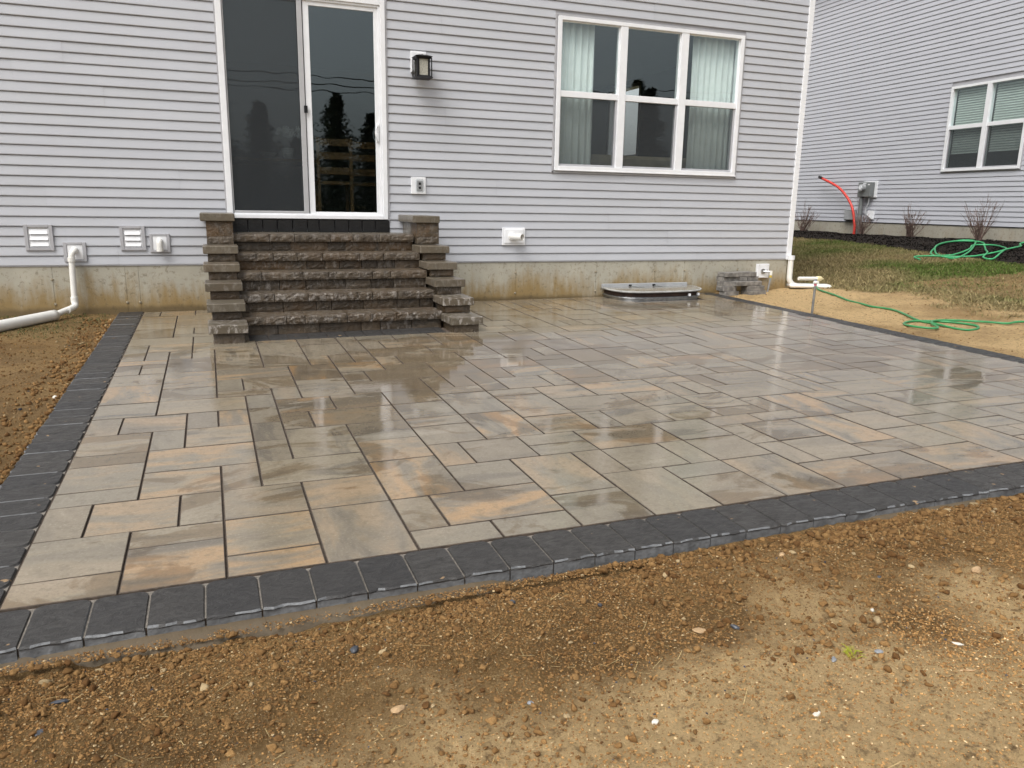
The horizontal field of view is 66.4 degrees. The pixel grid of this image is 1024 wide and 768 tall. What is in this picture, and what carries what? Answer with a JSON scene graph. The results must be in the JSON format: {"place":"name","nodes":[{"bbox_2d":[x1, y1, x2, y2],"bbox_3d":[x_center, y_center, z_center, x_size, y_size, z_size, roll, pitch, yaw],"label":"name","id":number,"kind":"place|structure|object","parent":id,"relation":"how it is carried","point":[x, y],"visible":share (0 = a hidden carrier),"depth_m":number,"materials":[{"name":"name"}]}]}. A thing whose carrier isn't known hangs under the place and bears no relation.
{"place":"outdoors","nodes":[
{"label":"outdoors","id":0,"kind":"place"},
{"bbox_2d":[0,230,1023,767],"bbox_3d":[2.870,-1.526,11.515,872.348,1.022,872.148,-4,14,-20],"label":"ground","id":1,"kind":"structure","parent":0,"point":[1008,340],"depth_m":2.35,"materials":[{"name":"soil"}]},
{"bbox_2d":[34,729,43,736],"bbox_3d":[-1.258,0.926,2.080,0.032,0.012,0.022,-23,30,-39],"label":"slate chip","id":2,"kind":"object","parent":1,"relation":"on","point":[39,731],"visible":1,"depth_m":2.08,"materials":[{"name":"stone"}]},
{"bbox_2d":[0,313,109,353],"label":"sparse weeds","id":3,"kind":"object","parent":1,"relation":"on","point":[56,327],"visible":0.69,"depth_m":7.61,"materials":[{"name":"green plant"}]},
{"bbox_2d":[0,318,113,484],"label":"side clods","id":4,"kind":"object","parent":1,"relation":"on","point":[19,450],"visible":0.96,"depth_m":5.62,"materials":[{"name":"soil"}]},
{"bbox_2d":[50,699,67,704],"bbox_3d":[-1.276,0.896,2.205,0.047,0.013,0.015,-5,25,-14],"label":"slate chip","id":5,"kind":"object","parent":1,"relation":"on","point":[60,701],"visible":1,"depth_m":2.20,"materials":[{"name":"stone"}]},
{"bbox_2d":[350,645,358,653],"bbox_3d":[-0.493,0.831,2.444,0.025,0.023,0.030,4,13,12],"label":"slate chip","id":6,"kind":"object","parent":1,"relation":"on","point":[354,649],"visible":1,"depth_m":2.44,"materials":[{"name":"stone"}]},
{"bbox_2d":[391,705,405,713],"bbox_3d":[-0.323,0.921,2.213,0.046,0.015,0.030,-12,20,-42],"label":"pebble","id":7,"kind":"object","parent":1,"relation":"on","point":[398,709],"visible":1,"depth_m":2.21,"materials":[{"name":"beige stone"}]},
{"bbox_2d":[0,0,815,316],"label":"house","id":8,"kind":"structure","parent":1,"relation":"on","point":[152,116],"depth_m":9.65,"materials":[{"name":"plastic"}]},
{"bbox_2d":[23,224,54,250],"bbox_3d":[-4.923,-1.525,8.143,0.263,0.269,0.030,-4,14,-20],"label":"wall vent","id":9,"kind":"object","parent":8,"relation":"attached to","point":[28,229],"depth_m":8.14,"materials":[{"name":"white plastic"}]},
{"bbox_2d":[0,242,87,331],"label":"drain pipe","id":10,"kind":"object","parent":8,"relation":"attached to","point":[74,252],"visible":1,"depth_m":8.19,"materials":[{"name":"white plastic"}]},
{"bbox_2d":[119,226,146,250],"bbox_3d":[-4.098,-1.577,8.454,0.250,0.264,0.030,-4,14,-20],"label":"wall vent","id":11,"kind":"object","parent":8,"relation":"attached to","point":[133,243],"depth_m":8.45,"materials":[{"name":"white plastic"}]},
{"bbox_2d":[149,234,170,251],"bbox_3d":[-3.835,-1.533,8.517,0.204,0.202,0.116,-4,14,-20],"label":"pipe vent","id":12,"kind":"object","parent":8,"relation":"attached to","point":[160,243],"visible":1,"depth_m":8.53,"materials":[{"name":"white plastic"}]},
{"bbox_2d":[232,157,315,201],"bbox_3d":[-3.318,-2.594,10.416,1.300,0.760,0.950,-4,14,-20],"label":"dining table","id":13,"kind":"object","parent":8,"relation":"on","point":[255,160],"visible":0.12,"depth_m":10.05,"materials":[{"name":"brown wood"}]},
{"bbox_2d":[275,126,300,158],"bbox_3d":[-2.893,-3.133,10.153,0.337,0.424,0.169,-4,14,-20],"label":"orchid pot","id":14,"kind":"object","parent":13,"relation":"on","point":[287,153],"visible":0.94,"depth_m":10.12,"materials":[{"name":"white ceramic"}]},
{"bbox_2d":[214,0,387,219],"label":"sliding door","id":15,"kind":"structure","parent":8,"relation":"in","point":[377,7],"depth_m":8.85,"materials":[{"name":"white plastic"}]},
{"bbox_2d":[315,137,353,211],"bbox_3d":[-2.257,-2.575,9.873,0.440,1.000,0.400,-4,14,-20],"label":"wooden chair","id":16,"kind":"object","parent":8,"relation":"on","point":[333,156],"visible":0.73,"depth_m":9.67,"materials":[{"name":"brown wood"}]},
{"bbox_2d":[349,141,376,212],"bbox_3d":[-1.943,-2.667,10.303,0.440,1.000,0.400,-4,14,-20],"label":"wooden chair","id":17,"kind":"object","parent":8,"relation":"on","point":[363,158],"visible":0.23,"depth_m":10.07,"materials":[{"name":"brown wood"}]},
{"bbox_2d":[411,177,425,193],"bbox_3d":[-1.119,-2.383,9.397,0.180,0.197,0.068,-4,14,-20],"label":"outlet box","id":18,"kind":"object","parent":8,"relation":"attached to","point":[418,185],"visible":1,"depth_m":9.40,"materials":[{"name":"grey plastic"}]},
{"bbox_2d":[410,51,432,80],"bbox_3d":[-1.042,-3.682,9.013,0.206,0.317,0.262,-4,14,-20],"label":"wall lantern","id":19,"kind":"object","parent":8,"relation":"attached to","point":[419,65],"depth_m":8.95,"materials":[{"name":"black paint"}]},
{"bbox_2d":[502,228,524,244],"bbox_3d":[0.054,-1.861,9.895,0.311,0.219,0.218,-4,14,-20],"label":"exhaust pipe","id":20,"kind":"object","parent":8,"relation":"attached to","point":[513,236],"visible":1,"depth_m":9.93,"materials":[{"name":"white plastic"}]},
{"bbox_2d":[559,22,594,164],"bbox_3d":[0.737,-3.380,10.083,0.664,2.550,0.074,-4,14,-20],"label":"curtain","id":21,"kind":"object","parent":8,"relation":"hanging from","point":[577,63],"visible":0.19,"depth_m":10.04,"materials":[{"name":"white fabric"}]},
{"bbox_2d":[606,81,641,155],"bbox_3d":[2.284,-5.198,15.589,0.170,1.400,1.300,-4,14,-20],"label":"side window frame","id":22,"kind":"structure","parent":8,"relation":"in","point":[636,85],"depth_m":16.00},
{"bbox_2d":[553,15,744,176],"bbox_3d":[1.823,-3.715,10.298,2.760,1.835,0.136,-4,14,-20],"label":"window","id":23,"kind":"structure","parent":8,"relation":"in","point":[620,98],"depth_m":10.26,"materials":[{"name":"white plastic"}]},
{"bbox_2d":[686,36,735,169],"bbox_3d":[2.771,-3.518,10.845,0.777,2.550,0.074,-4,14,-20],"label":"curtain","id":24,"kind":"object","parent":8,"relation":"hanging from","point":[713,66],"visible":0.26,"depth_m":10.75,"materials":[{"name":"white fabric"}]},
{"bbox_2d":[756,264,772,291],"bbox_3d":[3.683,-1.536,11.424,0.207,0.425,0.164,-4,14,-20],"label":"spigot box","id":25,"kind":"object","parent":8,"relation":"attached to","point":[762,271],"visible":0.94,"depth_m":11.41,"materials":[{"name":"plastic"}]},
{"bbox_2d":[786,255,796,283],"bbox_3d":[4.152,-1.660,11.600,0.179,0.480,0.102,-2,13,-14],"label":"downspout","id":26,"kind":"object","parent":8,"relation":"attached to","point":[790,258],"visible":0.94,"depth_m":11.56,"materials":[{"name":"white plastic"}]},
{"bbox_2d":[0,293,1023,672],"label":"patio","id":27,"kind":"structure","parent":1,"relation":"on","point":[174,477],"depth_m":4.15,"materials":[{"name":"grey stone"}]},
{"bbox_2d":[200,212,482,343],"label":"stone steps","id":28,"kind":"structure","parent":27,"relation":"on","point":[319,275],"depth_m":8.08,"materials":[{"name":"grey stone"}]},
{"bbox_2d":[601,282,701,301],"bbox_3d":[1.939,-1.087,10.580,1.500,0.500,0.620,-4,14,-20],"label":"window well cover","id":29,"kind":"object","parent":27,"relation":"on","point":[668,291],"depth_m":10.39,"materials":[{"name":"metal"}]},
{"bbox_2d":[0,493,1023,767],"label":"soil clods","id":30,"kind":"object","parent":1,"relation":"on","point":[894,523],"visible":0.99,"depth_m":2.56,"materials":[{"name":"brown soil"}]},
{"bbox_2d":[652,719,658,724],"bbox_3d":[0.398,0.940,2.176,0.018,0.014,0.020,7,14,23],"label":"white stone","id":31,"kind":"object","parent":1,"relation":"on","point":[655,721],"visible":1,"depth_m":2.17,"materials":[{"name":"white stone"}]},
{"bbox_2d":[692,627,705,633],"bbox_3d":[0.627,0.822,2.608,0.060,0.014,0.036,7,9,-28],"label":"stone","id":32,"kind":"object","parent":1,"relation":"on","point":[699,630],"visible":0.99,"depth_m":2.60,"materials":[{"name":"beige stone"}]},
{"bbox_2d":[719,291,738,295],"bbox_3d":[3.063,-1.281,11.044,0.240,0.060,0.140,-5,14,-25],"label":"paving block","id":33,"kind":"object","parent":1,"relation":"on","point":[730,293],"depth_m":10.99,"materials":[{"name":"grey stone"}]},
{"bbox_2d":[716,285,736,291],"bbox_3d":[3.025,-1.350,11.046,0.220,0.068,0.180,-4,14,-20],"label":"paving block","id":34,"kind":"object","parent":33,"relation":"on","point":[725,288],"depth_m":10.97,"materials":[{"name":"grey stone"}]},
{"bbox_2d":[717,281,732,285],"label":"paving block","id":35,"kind":"object","parent":34,"relation":"on","point":[724,283],"depth_m":10.98,"materials":[{"name":"grey stone"}]},
{"bbox_2d":[716,276,738,280],"bbox_3d":[3.059,-1.496,11.101,0.260,0.060,0.170,-4,14,-20],"label":"paving block","id":36,"kind":"object","parent":35,"relation":"on","point":[718,278],"depth_m":11.03,"materials":[{"name":"grey stone"}]},
{"bbox_2d":[717,272,739,276],"bbox_3d":[3.061,-1.549,11.057,0.250,0.060,0.180,-4,14,-22],"label":"paving block","id":37,"kind":"object","parent":36,"relation":"on","point":[728,274],"depth_m":10.99,"materials":[{"name":"grey concrete"}]},
{"bbox_2d":[730,624,739,629],"bbox_3d":[0.748,0.814,2.616,0.037,0.015,0.018,15,28,22],"label":"slate chip","id":38,"kind":"object","parent":1,"relation":"on","point":[733,626],"visible":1,"depth_m":2.61,"materials":[{"name":"stone"}]},
{"bbox_2d":[741,290,765,294],"bbox_3d":[3.444,-1.303,11.165,0.330,0.072,0.160,-5,14,-24],"label":"paving block","id":39,"kind":"object","parent":1,"relation":"on","point":[758,292],"depth_m":11.09,"materials":[{"name":"grey stone"}]},
{"bbox_2d":[741,285,764,290],"bbox_3d":[3.432,-1.374,11.155,0.290,0.066,0.160,-3,14,-19],"label":"paving block","id":40,"kind":"object","parent":39,"relation":"on","point":[753,288],"depth_m":11.08,"materials":[{"name":"grey stone"}]},
{"bbox_2d":[731,280,761,285],"bbox_3d":[3.315,-1.428,11.086,0.460,0.062,0.140,-5,14,-23],"label":"paving block","id":41,"kind":"object","parent":40,"relation":"on","point":[748,283],"depth_m":11.01,"materials":[{"name":"grey stone"}]},
{"bbox_2d":[739,277,746,280],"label":"paving block","id":42,"kind":"object","parent":41,"relation":"on","point":[742,278],"depth_m":11.08,"materials":[{"name":"grey concrete"}]},
{"bbox_2d":[733,271,756,276],"bbox_3d":[3.319,-1.571,11.164,0.290,0.062,0.170,-4,14,-20],"label":"paving block","id":43,"kind":"object","parent":42,"relation":"on","point":[747,274],"depth_m":11.10,"materials":[{"name":"grey concrete"}]},
{"bbox_2d":[747,276,757,280],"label":"paving block","id":44,"kind":"object","parent":41,"relation":"on","point":[752,278],"depth_m":11.14,"materials":[{"name":"grey concrete"}]},
{"bbox_2d":[795,201,816,230],"bbox_3d":[8.024,-4.627,21.459,0.512,0.926,0.779,-11,17,-42],"label":"bare shrub","id":45,"kind":"object","parent":1,"relation":"on","point":[802,222],"visible":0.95,"depth_m":21.43,"materials":[{"name":"plant"}]},
{"bbox_2d":[787,283,831,287],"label":"drain pipe","id":46,"kind":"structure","parent":1,"relation":"on","point":[804,285],"depth_m":11.51,"materials":[{"name":"white plastic"}]},
{"bbox_2d":[797,276,823,283],"bbox_3d":[4.406,-1.485,11.542,0.427,0.212,0.072,-3,13,-16],"label":"pvc stub pipe","id":47,"kind":"object","parent":1,"relation":"on","point":[819,278],"visible":0.88,"depth_m":11.50,"materials":[{"name":"beige plastic"}]},
{"bbox_2d":[811,279,818,313],"bbox_3d":[3.639,-1.030,9.426,0.063,0.458,0.062,-4,14,-20],"label":"water post","id":48,"kind":"object","parent":1,"relation":"on","point":[815,282],"visible":0.91,"depth_m":9.41,"materials":[{"name":"metal"}]},
{"bbox_2d":[818,176,855,233],"bbox_3d":[8.486,-4.633,20.484,0.076,1.640,1.546,-3,14,-19],"label":"red conduit","id":49,"kind":"object","parent":1,"relation":"on","point":[844,194],"visible":0.89,"depth_m":20.05,"materials":[{"name":"plastic"}]},
{"bbox_2d":[841,643,865,659],"bbox_3d":[1.079,0.848,2.479,0.074,0.027,0.068,1,13,-2],"label":"grass sprout","id":50,"kind":"object","parent":1,"relation":"on","point":[847,651],"depth_m":2.48,"materials":[{"name":"green plant"}]},
{"bbox_2d":[853,213,877,233],"bbox_3d":[8.778,-4.007,19.550,0.535,0.586,0.560,-4,14,-20],"label":"bare shrub","id":51,"kind":"object","parent":1,"relation":"on","point":[861,227],"visible":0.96,"depth_m":19.55,"materials":[{"name":"brown plant"}]},
{"bbox_2d":[874,649,883,653],"bbox_3d":[1.170,0.853,2.494,0.040,0.010,0.026,4,11,-39],"label":"flat stone","id":52,"kind":"object","parent":1,"relation":"on","point":[877,651],"visible":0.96,"depth_m":2.49,"materials":[{"name":"grey stone"}]},
{"bbox_2d":[736,287,1023,353],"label":"side grit","id":53,"kind":"object","parent":1,"relation":"on","point":[907,313],"visible":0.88,"depth_m":9.34,"materials":[{"name":"sand"}]},
{"bbox_2d":[793,230,1023,264],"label":"mulch","id":54,"kind":"object","parent":1,"relation":"on","point":[921,245],"visible":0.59,"depth_m":16.26,"materials":[{"name":"black wood"}]},
{"bbox_2d":[794,0,1023,241],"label":"neighbour house","id":55,"kind":"structure","parent":1,"relation":"on","point":[918,105],"depth_m":18.11,"materials":[{"name":"plastic"}]},
{"bbox_2d":[844,209,856,220],"bbox_3d":[8.751,-4.370,20.244,0.109,0.300,0.380,-3,13,-17],"label":"utility box","id":56,"kind":"object","parent":55,"relation":"attached to","point":[848,215],"visible":0.83,"depth_m":20.22,"materials":[{"name":"grey plastic"}]},
{"bbox_2d":[855,181,878,233],"bbox_3d":[8.846,-4.379,19.680,0.260,1.410,0.520,-3,13,-17],"label":"electric meter","id":57,"kind":"object","parent":55,"relation":"attached to","point":[868,189],"visible":0.94,"depth_m":19.55,"materials":[{"name":"grey paint"}]},
{"bbox_2d":[940,75,1023,171],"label":"window","id":58,"kind":"structure","parent":55,"relation":"in","point":[984,124],"depth_m":16.46,"materials":[{"name":"white plastic"}]},
{"bbox_2d":[903,203,929,236],"bbox_3d":[9.225,-3.761,17.894,0.723,0.832,0.588,11,16,37],"label":"bare shrub","id":59,"kind":"object","parent":1,"relation":"on","point":[910,229],"visible":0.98,"depth_m":18.00,"materials":[{"name":"brown plant"}]},
{"bbox_2d":[816,286,1023,330],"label":"garden hose","id":60,"kind":"object","parent":1,"relation":"on","point":[953,321],"visible":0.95,"depth_m":8.71,"materials":[{"name":"green rubber"}]},
{"bbox_2d":[913,239,1023,259],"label":"coiled hose","id":61,"kind":"object","parent":1,"relation":"on","point":[951,256],"visible":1,"depth_m":14.47,"materials":[{"name":"green rubber"}]},
{"bbox_2d":[971,566,981,572],"bbox_3d":[1.807,0.725,3.042,0.056,0.026,0.034,-6,23,-38],"label":"tan stone","id":62,"kind":"object","parent":1,"relation":"on","point":[976,569],"visible":0.99,"depth_m":3.03,"materials":[{"name":"beige stone"}]},
{"bbox_2d":[964,195,1003,240],"bbox_3d":[9.605,-3.433,16.055,0.756,1.010,0.750,7,14,26],"label":"bare shrub","id":63,"kind":"object","parent":1,"relation":"on","point":[979,235],"visible":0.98,"depth_m":16.11,"materials":[{"name":"brown plant"}]},
{"bbox_2d":[623,88,638,155],"label":"sky","id":64,"kind":"structure","parent":0,"point":[631,109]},
{"bbox_2d":[590,154,685,168],"bbox_3d":[1.651,-2.886,11.665,1.900,0.945,0.880,-4,14,-20],"label":"sofa","id":65,"kind":"object","parent":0,"point":[638,161],"visible":0.04,"depth_m":11.18,"materials":[{"name":"beige fabric"}]},
{"bbox_2d":[785,237,1023,317],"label":"lawn grass","id":66,"kind":"structure","parent":0,"point":[877,257],"depth_m":12.94,"materials":[{"name":"green plant"}]}
]}

